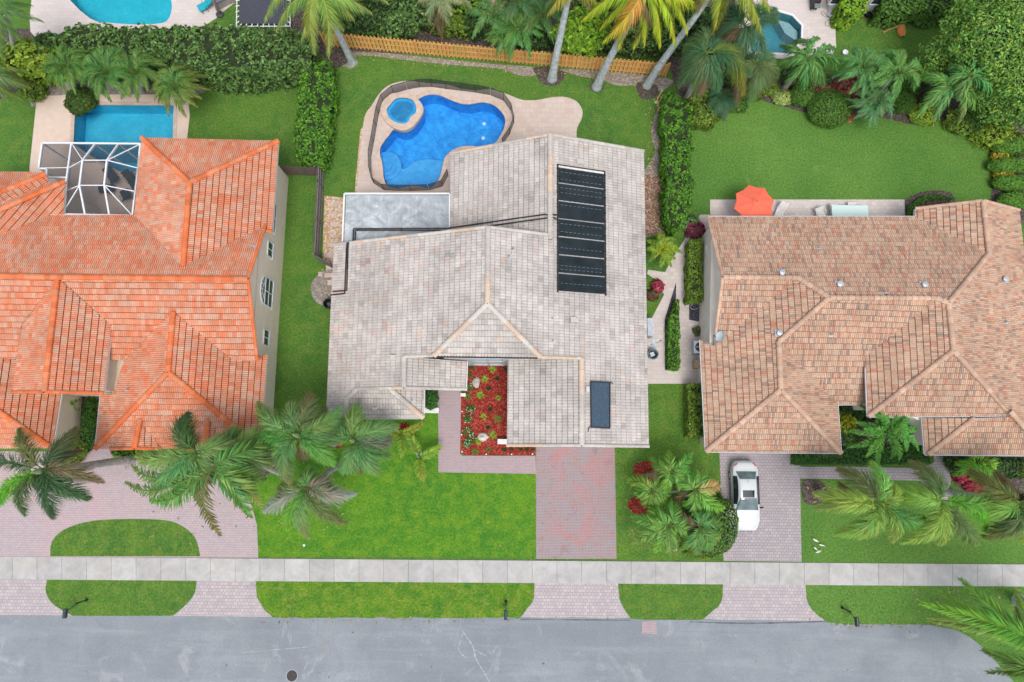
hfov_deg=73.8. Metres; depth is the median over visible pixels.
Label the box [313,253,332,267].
wooden fence
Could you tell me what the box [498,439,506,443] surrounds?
wall
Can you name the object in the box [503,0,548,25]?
feather palm
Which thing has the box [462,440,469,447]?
flower clump
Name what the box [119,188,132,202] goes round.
patio chair
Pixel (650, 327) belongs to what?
pump unit
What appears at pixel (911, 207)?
hedge
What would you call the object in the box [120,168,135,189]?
sun lounger
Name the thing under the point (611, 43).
shrub
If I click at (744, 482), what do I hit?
parked car
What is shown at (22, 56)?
shrub
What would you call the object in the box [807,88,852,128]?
clipped shrub
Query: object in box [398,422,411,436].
planting bed
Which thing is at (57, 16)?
pale deck
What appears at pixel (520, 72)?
gravel strip
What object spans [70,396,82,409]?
shrub
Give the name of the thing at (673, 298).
black gravel bed
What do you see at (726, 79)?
shrub
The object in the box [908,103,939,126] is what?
shrub
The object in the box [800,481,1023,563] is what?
estate lawn
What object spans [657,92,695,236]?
hedge
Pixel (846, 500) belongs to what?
palm tree
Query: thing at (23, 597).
apron
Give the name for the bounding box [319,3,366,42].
shrub
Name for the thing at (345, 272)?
solar pipe
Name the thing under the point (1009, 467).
shrub
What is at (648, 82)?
coconut palm
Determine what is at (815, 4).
barbecue
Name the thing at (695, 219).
shrub
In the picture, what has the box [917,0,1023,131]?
tree
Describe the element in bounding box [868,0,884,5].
window
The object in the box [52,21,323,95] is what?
hedge
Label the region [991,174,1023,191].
hedge mound
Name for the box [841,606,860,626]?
mailbox
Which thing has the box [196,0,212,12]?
deck chair
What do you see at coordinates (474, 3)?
shrub
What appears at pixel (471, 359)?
window
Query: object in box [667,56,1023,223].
planting bed
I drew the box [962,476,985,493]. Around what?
red plant
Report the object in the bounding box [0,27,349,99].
planting bed
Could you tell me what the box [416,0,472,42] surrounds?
feather palm
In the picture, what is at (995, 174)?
croton
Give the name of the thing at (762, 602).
estate apron
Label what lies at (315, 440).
palm tree
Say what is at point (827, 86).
red plant
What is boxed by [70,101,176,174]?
swimming pool
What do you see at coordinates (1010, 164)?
hedge mound
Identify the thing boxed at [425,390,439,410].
shrub
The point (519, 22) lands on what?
feather palm
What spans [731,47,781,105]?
palm tree
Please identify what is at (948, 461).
shrub
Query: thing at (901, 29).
dry palm sheath
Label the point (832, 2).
window
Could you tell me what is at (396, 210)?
patio roof
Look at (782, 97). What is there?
shrub
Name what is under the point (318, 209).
wooden fence
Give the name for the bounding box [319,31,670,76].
wooden fence
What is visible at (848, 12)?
climbing plant
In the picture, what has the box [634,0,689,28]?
shrub
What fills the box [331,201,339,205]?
stepping stone
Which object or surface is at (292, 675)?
manhole
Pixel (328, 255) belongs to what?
stepping stone
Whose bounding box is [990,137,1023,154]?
hedge mound
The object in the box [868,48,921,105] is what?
palm tree
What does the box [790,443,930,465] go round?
hedge
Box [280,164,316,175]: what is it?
wooden fence
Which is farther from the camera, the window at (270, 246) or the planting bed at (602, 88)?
the planting bed at (602, 88)
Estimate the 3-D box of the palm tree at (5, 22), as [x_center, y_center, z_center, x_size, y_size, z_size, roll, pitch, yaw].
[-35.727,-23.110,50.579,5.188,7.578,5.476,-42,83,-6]
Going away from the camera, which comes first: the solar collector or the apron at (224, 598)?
the solar collector
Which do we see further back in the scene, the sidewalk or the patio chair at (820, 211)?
the patio chair at (820, 211)
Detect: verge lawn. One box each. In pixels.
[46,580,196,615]
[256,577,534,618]
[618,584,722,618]
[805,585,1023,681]
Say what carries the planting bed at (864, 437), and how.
on the ground at (614, 114)
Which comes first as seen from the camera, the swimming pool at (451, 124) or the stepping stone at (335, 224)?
the stepping stone at (335, 224)
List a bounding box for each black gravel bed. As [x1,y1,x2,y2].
[665,284,675,369]
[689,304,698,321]
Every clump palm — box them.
[625,473,672,510]
[629,499,694,555]
[636,449,693,492]
[667,461,725,519]
[667,496,722,555]
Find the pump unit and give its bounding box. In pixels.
[647,318,653,337]
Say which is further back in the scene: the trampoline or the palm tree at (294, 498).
the trampoline
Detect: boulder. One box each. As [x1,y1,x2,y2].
[472,376,479,387]
[477,432,488,441]
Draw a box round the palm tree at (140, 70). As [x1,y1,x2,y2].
[112,47,167,102]
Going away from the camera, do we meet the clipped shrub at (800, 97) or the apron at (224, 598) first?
the apron at (224, 598)
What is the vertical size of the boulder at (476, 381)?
0.398 m
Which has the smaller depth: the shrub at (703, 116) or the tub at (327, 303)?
the tub at (327, 303)
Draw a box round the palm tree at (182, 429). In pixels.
[133,410,264,496]
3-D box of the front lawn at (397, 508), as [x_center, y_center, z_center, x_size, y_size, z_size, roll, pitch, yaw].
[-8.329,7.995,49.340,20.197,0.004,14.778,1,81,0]
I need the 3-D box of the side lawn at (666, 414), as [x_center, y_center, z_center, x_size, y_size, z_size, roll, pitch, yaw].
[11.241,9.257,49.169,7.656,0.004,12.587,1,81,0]
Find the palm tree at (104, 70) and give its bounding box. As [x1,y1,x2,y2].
[80,46,139,102]
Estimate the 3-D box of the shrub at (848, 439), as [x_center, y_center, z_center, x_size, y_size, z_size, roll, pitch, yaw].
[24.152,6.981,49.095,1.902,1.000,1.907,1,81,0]
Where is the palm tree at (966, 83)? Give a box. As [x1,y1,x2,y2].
[945,55,993,101]
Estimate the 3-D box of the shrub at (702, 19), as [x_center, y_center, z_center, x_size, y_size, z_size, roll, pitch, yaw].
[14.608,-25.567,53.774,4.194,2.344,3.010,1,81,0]
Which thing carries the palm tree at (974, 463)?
on the planting bed at (1018, 483)
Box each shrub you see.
[0,37,66,87]
[20,79,48,102]
[31,30,64,64]
[57,436,88,464]
[63,84,98,117]
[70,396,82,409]
[79,396,98,452]
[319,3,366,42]
[345,0,397,36]
[359,0,407,12]
[371,1,420,45]
[395,0,441,30]
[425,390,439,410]
[427,6,476,41]
[447,0,481,15]
[462,8,493,42]
[515,22,554,51]
[572,0,622,11]
[601,9,637,53]
[619,25,658,59]
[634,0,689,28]
[648,22,692,58]
[678,0,718,33]
[680,545,720,558]
[682,214,700,231]
[684,89,713,105]
[687,99,720,131]
[689,19,740,54]
[692,325,700,336]
[710,60,735,88]
[726,94,748,112]
[744,86,762,101]
[761,80,779,96]
[770,89,791,105]
[779,64,803,85]
[790,83,814,106]
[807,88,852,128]
[809,69,831,88]
[839,405,875,422]
[839,412,856,433]
[840,427,859,447]
[869,73,894,90]
[890,88,916,113]
[900,77,921,94]
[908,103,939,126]
[918,86,952,110]
[942,105,976,135]
[942,456,968,473]
[965,101,995,131]
[968,121,1014,150]
[968,456,1023,479]
[991,128,1023,157]
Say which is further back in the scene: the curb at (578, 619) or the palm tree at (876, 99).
the palm tree at (876, 99)
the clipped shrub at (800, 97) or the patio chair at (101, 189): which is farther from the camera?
the clipped shrub at (800, 97)
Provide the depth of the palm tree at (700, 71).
46.10 m
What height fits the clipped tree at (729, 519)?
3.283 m
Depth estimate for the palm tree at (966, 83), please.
47.52 m
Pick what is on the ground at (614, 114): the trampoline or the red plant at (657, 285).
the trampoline
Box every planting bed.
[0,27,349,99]
[30,81,205,106]
[80,397,89,451]
[111,450,277,479]
[284,0,733,80]
[342,51,372,68]
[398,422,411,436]
[533,67,566,85]
[561,69,672,88]
[589,82,604,92]
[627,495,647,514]
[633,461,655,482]
[636,82,658,99]
[644,102,661,174]
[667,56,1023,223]
[801,479,827,504]
[843,406,903,448]
[904,190,955,215]
[950,456,1023,494]
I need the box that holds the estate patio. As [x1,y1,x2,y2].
[710,200,904,215]
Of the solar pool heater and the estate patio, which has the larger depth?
the estate patio
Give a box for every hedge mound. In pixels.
[987,157,1023,173]
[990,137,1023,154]
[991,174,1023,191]
[995,191,1023,209]
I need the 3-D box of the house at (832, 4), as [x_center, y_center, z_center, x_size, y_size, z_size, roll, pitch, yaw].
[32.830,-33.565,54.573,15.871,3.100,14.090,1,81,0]
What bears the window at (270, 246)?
in the house at (152, 316)
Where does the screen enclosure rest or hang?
on the cream deck at (52, 121)
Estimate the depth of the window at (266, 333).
48.18 m
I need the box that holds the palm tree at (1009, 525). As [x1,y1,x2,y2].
[946,464,1023,544]
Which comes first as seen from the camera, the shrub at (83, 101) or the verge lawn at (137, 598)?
the verge lawn at (137, 598)
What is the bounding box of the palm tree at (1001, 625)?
[919,577,1023,649]
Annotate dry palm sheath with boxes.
[882,24,905,36]
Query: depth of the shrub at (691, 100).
52.70 m
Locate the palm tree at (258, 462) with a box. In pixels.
[211,424,280,491]
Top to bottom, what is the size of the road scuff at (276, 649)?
0.001 m
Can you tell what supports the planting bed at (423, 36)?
on the ground at (614, 114)
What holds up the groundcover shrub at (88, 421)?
on the planting bed at (84, 399)
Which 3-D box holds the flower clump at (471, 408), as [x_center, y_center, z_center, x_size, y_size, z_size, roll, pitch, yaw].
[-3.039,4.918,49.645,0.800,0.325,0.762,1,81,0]
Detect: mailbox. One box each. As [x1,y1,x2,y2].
[62,598,87,618]
[504,600,507,619]
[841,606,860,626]
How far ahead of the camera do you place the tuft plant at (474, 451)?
49.28 m
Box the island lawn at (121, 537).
[50,519,199,555]
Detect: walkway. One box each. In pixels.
[90,397,110,456]
[438,390,535,473]
[800,456,950,499]
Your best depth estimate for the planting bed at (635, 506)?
48.72 m
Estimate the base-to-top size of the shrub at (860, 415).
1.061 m
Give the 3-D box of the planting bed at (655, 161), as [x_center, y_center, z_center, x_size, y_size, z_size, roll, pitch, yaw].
[11.547,-15.773,53.221,1.647,0.009,6.522,12,81,2]
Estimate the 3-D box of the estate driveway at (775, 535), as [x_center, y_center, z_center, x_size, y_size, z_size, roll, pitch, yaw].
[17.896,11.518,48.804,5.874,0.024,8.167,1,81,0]
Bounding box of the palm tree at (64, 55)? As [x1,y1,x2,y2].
[41,43,92,94]
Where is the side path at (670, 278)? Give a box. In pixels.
[647,215,709,383]
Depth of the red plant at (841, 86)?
53.13 m
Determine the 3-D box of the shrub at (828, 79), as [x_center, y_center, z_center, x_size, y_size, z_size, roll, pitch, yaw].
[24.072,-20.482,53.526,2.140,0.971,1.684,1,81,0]
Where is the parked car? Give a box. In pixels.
[728,461,763,530]
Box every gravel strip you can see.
[355,128,362,192]
[366,52,534,75]
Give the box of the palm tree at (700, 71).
[677,25,752,102]
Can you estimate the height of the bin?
0.637 m
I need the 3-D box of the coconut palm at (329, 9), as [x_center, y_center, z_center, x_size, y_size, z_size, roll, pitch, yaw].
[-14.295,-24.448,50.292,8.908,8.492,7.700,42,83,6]
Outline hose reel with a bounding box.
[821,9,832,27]
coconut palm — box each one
[264,0,388,66]
[547,0,596,82]
[581,0,704,91]
[642,0,769,89]
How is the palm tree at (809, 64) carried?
on the planting bed at (675, 68)
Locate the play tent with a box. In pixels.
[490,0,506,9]
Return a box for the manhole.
[286,669,297,681]
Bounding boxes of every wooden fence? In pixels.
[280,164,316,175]
[313,166,323,256]
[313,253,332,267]
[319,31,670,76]
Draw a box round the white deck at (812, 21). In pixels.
[736,0,835,58]
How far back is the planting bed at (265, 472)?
49.11 m
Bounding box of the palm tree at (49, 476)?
[0,425,135,519]
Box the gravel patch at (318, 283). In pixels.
[311,269,332,304]
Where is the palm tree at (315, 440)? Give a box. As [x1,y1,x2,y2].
[252,391,343,485]
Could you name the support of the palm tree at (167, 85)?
on the ground at (614, 114)
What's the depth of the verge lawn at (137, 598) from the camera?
47.69 m
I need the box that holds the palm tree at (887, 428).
[845,404,918,465]
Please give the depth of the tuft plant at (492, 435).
49.43 m
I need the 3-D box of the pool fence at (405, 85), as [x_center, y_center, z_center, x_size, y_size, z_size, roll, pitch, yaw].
[-5.387,-15.872,52.554,11.080,1.200,8.673,1,81,0]
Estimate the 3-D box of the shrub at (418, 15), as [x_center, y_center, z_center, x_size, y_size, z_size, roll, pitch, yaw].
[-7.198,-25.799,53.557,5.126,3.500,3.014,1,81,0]
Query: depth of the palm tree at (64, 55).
49.59 m
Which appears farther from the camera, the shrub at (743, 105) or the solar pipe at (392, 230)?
the shrub at (743, 105)
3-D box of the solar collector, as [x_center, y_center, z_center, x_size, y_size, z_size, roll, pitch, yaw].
[5.850,4.372,45.473,1.862,0.695,3.363,1,81,0]
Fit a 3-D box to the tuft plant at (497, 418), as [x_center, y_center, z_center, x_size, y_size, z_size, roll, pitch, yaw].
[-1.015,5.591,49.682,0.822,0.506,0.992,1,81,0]
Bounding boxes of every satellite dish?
[651,338,660,347]
[713,331,724,340]
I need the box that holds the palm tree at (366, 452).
[324,402,399,476]
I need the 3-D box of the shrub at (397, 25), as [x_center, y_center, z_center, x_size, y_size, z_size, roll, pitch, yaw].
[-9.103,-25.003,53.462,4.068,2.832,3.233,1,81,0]
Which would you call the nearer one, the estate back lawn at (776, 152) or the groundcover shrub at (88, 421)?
the groundcover shrub at (88, 421)
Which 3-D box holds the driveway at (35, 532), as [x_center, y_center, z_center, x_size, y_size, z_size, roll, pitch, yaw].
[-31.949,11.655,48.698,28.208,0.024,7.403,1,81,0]
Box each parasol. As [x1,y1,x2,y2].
[213,0,223,17]
[734,185,773,215]
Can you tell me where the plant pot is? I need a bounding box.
[864,11,875,16]
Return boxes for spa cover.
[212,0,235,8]
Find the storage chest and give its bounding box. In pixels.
[692,360,699,368]
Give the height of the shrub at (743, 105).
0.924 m
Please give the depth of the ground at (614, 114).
53.33 m
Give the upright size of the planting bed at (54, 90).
0.014 m
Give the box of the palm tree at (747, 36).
[707,0,780,68]
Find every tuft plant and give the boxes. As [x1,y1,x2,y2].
[470,448,478,454]
[475,390,483,399]
[480,374,490,382]
[488,366,496,371]
[489,431,496,440]
[493,414,502,421]
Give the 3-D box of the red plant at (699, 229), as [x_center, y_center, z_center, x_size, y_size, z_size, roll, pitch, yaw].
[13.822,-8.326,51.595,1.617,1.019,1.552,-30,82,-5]
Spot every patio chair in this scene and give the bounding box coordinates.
[98,184,114,194]
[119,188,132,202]
[815,206,826,215]
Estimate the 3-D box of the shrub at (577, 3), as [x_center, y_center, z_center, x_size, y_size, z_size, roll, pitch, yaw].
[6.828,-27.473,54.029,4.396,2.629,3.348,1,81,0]
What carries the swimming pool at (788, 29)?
in the ground at (614, 114)
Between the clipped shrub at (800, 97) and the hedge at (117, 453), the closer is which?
the hedge at (117, 453)
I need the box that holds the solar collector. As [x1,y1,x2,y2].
[586,381,612,431]
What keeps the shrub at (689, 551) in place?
on the side lawn at (666, 414)
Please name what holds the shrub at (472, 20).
on the planting bed at (423, 36)
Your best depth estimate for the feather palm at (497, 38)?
51.68 m
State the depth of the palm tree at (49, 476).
40.10 m
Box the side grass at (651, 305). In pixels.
[646,275,660,317]
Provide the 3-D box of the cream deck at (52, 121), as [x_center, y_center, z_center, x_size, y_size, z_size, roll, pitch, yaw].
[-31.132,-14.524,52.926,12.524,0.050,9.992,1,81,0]
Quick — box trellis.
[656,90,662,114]
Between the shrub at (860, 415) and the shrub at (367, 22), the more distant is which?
the shrub at (367, 22)
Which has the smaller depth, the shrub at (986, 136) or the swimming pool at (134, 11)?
the shrub at (986, 136)
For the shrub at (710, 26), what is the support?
on the planting bed at (423, 36)
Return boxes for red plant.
[646,289,658,301]
[650,278,665,293]
[686,221,705,239]
[812,83,839,94]
[832,83,858,97]
[833,76,857,90]
[951,468,970,483]
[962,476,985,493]
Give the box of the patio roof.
[342,193,449,241]
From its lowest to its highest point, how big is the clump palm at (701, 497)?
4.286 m
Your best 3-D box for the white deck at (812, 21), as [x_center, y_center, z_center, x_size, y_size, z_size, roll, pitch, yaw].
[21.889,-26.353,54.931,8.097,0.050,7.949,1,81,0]
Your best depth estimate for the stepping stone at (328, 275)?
51.38 m
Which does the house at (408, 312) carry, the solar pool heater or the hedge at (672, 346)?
the solar pool heater
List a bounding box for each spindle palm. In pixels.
[391,419,425,457]
[400,430,442,481]
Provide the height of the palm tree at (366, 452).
7.301 m
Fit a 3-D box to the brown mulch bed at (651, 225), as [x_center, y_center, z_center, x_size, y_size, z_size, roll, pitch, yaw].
[10.849,-10.374,52.345,1.655,0.010,5.034,1,81,0]
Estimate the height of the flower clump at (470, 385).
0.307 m
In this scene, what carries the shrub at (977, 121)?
on the planting bed at (675, 68)
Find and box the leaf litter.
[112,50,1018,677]
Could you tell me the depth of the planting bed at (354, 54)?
54.30 m
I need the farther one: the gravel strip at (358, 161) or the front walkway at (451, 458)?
the gravel strip at (358, 161)
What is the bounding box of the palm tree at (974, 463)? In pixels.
[951,456,1000,479]
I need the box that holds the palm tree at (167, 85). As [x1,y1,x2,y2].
[149,64,209,117]
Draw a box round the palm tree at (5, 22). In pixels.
[0,0,45,55]
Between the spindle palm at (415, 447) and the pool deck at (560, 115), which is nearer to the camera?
the spindle palm at (415, 447)
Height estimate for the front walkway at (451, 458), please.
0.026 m
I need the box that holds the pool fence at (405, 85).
[368,79,513,190]
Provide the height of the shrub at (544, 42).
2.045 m
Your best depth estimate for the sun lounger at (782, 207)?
51.78 m
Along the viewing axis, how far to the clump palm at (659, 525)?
44.91 m
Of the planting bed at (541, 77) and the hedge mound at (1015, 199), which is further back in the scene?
the planting bed at (541, 77)
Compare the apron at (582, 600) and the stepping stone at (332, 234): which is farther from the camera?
the stepping stone at (332, 234)
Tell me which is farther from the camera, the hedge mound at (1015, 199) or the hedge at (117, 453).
the hedge mound at (1015, 199)
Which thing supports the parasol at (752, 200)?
on the estate patio
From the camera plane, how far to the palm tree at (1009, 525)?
41.07 m
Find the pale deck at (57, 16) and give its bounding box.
[30,0,233,35]
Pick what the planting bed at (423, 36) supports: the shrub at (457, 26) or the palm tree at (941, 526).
the shrub at (457, 26)
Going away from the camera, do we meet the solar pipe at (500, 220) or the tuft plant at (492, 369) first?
the solar pipe at (500, 220)
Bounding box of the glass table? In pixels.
[828,205,868,215]
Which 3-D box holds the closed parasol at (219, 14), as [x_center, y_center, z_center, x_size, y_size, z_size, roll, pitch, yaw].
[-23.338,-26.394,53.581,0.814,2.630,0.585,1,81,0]
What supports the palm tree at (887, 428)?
on the planting bed at (864, 437)
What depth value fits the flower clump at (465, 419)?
49.50 m
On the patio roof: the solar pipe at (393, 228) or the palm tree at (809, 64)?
the solar pipe at (393, 228)
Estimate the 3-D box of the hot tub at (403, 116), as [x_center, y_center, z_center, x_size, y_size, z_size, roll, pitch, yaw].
[-8.676,-17.871,54.139,3.213,1.800,3.054,30,82,5]
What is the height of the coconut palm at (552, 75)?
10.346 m
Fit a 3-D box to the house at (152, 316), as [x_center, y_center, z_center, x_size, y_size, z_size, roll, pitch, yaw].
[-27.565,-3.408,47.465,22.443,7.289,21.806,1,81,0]
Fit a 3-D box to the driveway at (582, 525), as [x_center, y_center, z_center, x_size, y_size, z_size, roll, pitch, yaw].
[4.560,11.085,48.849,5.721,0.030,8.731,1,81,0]
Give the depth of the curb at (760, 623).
47.49 m
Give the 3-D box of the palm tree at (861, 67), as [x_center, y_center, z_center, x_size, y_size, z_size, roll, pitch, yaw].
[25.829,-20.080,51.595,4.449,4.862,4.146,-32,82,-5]
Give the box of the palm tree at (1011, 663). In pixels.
[980,646,1023,680]
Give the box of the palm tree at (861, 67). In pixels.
[832,45,886,97]
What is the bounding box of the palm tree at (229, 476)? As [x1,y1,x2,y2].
[124,437,276,536]
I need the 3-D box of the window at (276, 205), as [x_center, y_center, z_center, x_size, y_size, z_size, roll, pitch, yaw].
[-17.249,-9.003,49.041,0.140,1.570,2.340,1,81,0]
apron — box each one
[0,579,69,614]
[173,579,271,616]
[521,583,629,617]
[704,583,822,620]
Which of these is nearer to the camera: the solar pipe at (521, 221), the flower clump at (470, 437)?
the solar pipe at (521, 221)
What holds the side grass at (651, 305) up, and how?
on the ground at (614, 114)
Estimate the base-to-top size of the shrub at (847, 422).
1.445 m
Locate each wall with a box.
[425,408,438,412]
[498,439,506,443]
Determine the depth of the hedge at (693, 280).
50.30 m
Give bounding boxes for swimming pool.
[70,0,171,23]
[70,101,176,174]
[375,90,509,192]
[749,9,802,55]
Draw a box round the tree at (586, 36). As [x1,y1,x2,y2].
[549,1,611,58]
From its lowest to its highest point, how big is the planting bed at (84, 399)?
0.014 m
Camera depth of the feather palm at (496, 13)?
51.48 m
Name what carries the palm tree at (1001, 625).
on the planting bed
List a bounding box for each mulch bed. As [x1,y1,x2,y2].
[460,365,535,454]
[644,175,664,236]
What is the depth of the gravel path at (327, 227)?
52.03 m
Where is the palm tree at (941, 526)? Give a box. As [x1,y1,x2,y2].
[898,459,1002,547]
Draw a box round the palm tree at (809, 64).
[775,36,840,89]
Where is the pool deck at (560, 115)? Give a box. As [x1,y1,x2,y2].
[357,81,582,192]
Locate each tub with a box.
[323,298,330,308]
[380,93,424,139]
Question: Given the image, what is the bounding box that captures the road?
[0,615,1012,681]
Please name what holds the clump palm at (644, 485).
on the side lawn at (666, 414)
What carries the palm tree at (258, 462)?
on the front lawn at (397, 508)
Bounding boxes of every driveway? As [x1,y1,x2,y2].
[0,451,257,557]
[536,445,616,558]
[719,453,801,561]
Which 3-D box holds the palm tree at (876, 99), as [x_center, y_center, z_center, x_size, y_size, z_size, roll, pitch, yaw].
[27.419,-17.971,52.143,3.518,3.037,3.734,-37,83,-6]
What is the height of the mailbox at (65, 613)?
1.340 m
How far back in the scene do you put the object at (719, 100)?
51.74 m
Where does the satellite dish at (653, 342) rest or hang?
attached to the house at (408, 312)
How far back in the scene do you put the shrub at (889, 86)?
53.26 m
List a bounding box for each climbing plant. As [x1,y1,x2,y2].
[829,0,868,31]
[867,0,958,29]
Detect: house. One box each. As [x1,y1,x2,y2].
[0,135,288,450]
[326,133,649,447]
[697,199,1023,455]
[827,0,884,11]
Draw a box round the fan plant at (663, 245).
[645,232,681,267]
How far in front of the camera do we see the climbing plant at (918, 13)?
53.17 m
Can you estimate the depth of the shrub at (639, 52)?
53.05 m
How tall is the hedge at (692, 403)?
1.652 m
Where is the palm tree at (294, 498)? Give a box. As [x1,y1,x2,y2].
[262,462,356,540]
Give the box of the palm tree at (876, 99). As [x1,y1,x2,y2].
[845,86,895,128]
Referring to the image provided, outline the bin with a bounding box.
[648,349,658,359]
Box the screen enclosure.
[38,142,140,213]
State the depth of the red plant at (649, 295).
50.83 m
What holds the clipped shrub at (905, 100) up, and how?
on the planting bed at (675, 68)
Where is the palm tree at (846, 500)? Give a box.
[812,459,925,543]
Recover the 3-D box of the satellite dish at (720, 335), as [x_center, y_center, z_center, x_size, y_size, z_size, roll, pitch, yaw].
[14.089,-0.251,46.611,0.707,0.963,0.635,-33,82,-5]
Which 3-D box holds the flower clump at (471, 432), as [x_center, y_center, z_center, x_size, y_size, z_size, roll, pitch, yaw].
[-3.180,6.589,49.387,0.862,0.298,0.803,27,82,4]
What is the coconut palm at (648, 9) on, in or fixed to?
on the planting bed at (602, 88)
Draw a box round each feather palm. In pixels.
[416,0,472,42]
[464,0,512,41]
[483,18,525,61]
[484,2,545,58]
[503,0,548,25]
[518,0,569,43]
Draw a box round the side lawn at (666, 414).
[615,384,723,560]
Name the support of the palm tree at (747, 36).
on the planting bed at (675, 68)
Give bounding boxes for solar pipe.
[331,242,347,295]
[332,242,348,291]
[352,228,448,240]
[354,229,440,239]
[449,214,556,228]
[489,217,556,225]
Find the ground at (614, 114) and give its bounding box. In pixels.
[0,0,1023,628]
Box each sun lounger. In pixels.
[102,165,119,184]
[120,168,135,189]
[774,200,789,215]
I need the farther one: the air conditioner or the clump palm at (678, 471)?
the air conditioner
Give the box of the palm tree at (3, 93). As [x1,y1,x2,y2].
[0,54,30,102]
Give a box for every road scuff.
[242,646,312,652]
[462,631,489,681]
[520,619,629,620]
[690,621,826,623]
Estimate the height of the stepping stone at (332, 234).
0.060 m
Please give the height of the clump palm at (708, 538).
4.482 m
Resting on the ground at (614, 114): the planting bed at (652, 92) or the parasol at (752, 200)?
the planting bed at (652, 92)
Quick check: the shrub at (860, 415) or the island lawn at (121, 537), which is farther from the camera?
the shrub at (860, 415)
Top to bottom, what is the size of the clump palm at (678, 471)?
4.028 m
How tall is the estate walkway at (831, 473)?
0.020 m
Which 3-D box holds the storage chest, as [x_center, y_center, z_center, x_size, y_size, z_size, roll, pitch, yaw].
[13.695,1.717,49.931,0.860,0.780,0.600,1,81,0]
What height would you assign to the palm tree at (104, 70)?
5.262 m
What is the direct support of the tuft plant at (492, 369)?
on the mulch bed at (478, 424)
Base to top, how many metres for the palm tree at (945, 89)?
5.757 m
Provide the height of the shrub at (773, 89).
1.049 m
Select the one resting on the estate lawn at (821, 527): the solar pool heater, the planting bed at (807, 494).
the planting bed at (807, 494)
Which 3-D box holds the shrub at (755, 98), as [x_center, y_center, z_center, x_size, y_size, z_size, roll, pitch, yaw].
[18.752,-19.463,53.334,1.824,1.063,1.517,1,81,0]
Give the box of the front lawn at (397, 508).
[253,380,535,556]
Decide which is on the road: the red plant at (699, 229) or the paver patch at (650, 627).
the paver patch at (650, 627)
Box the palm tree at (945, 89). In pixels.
[916,65,980,123]
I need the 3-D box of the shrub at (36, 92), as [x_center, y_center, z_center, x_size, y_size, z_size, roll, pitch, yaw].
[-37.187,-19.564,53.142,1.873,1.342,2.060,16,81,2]
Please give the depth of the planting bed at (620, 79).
54.03 m
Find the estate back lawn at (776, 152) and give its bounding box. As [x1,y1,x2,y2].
[689,99,993,214]
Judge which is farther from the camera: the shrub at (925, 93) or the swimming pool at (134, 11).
the swimming pool at (134, 11)
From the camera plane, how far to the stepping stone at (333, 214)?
52.13 m
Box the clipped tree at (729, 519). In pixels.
[678,492,740,557]
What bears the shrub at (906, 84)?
on the planting bed at (675, 68)
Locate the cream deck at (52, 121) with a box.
[30,94,189,213]
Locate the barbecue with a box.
[810,0,821,9]
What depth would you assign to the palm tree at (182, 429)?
39.16 m
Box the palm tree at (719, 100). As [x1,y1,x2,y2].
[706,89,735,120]
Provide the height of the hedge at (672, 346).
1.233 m
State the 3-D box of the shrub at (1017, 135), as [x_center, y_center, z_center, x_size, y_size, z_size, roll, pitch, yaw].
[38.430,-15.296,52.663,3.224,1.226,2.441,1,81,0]
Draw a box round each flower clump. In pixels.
[462,426,473,437]
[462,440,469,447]
[463,414,472,422]
[465,403,475,413]
[466,383,472,391]
[466,434,476,444]
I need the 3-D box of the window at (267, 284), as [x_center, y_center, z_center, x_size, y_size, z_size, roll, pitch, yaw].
[-17.306,-3.497,48.147,0.140,2.375,2.140,1,81,0]
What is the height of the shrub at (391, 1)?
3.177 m
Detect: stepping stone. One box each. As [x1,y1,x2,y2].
[324,273,331,277]
[325,253,332,257]
[330,222,339,226]
[330,232,335,236]
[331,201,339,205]
[331,211,336,216]
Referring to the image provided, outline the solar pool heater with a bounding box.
[557,164,606,295]
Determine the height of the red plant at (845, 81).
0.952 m
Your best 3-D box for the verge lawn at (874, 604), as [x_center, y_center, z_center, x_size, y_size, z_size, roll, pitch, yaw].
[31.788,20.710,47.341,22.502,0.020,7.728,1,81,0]
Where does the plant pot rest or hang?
on the planting bed
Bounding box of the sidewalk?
[0,556,1023,585]
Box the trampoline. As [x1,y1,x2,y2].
[236,0,291,29]
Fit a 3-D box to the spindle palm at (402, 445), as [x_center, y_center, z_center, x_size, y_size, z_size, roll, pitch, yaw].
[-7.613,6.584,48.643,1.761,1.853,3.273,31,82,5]
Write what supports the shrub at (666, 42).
on the planting bed at (423, 36)
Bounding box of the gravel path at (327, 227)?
[322,196,344,264]
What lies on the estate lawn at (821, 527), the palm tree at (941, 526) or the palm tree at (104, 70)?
the palm tree at (941, 526)
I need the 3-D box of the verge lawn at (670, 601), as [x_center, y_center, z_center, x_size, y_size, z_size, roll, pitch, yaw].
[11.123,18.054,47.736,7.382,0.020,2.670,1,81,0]
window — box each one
[260,275,273,309]
[262,328,269,347]
[266,240,273,259]
[272,203,277,234]
[469,358,504,365]
[827,0,838,4]
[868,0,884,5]
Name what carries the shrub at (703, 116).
on the planting bed at (675, 68)
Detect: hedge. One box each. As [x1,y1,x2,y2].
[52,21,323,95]
[112,450,156,456]
[292,60,340,172]
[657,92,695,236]
[665,299,680,370]
[683,238,703,305]
[683,383,703,438]
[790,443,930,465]
[906,194,954,215]
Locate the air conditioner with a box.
[691,341,699,353]
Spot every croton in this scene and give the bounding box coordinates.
[989,151,1012,159]
[990,171,1014,177]
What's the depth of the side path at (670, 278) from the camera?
50.77 m
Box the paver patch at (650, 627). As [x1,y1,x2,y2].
[642,621,656,633]

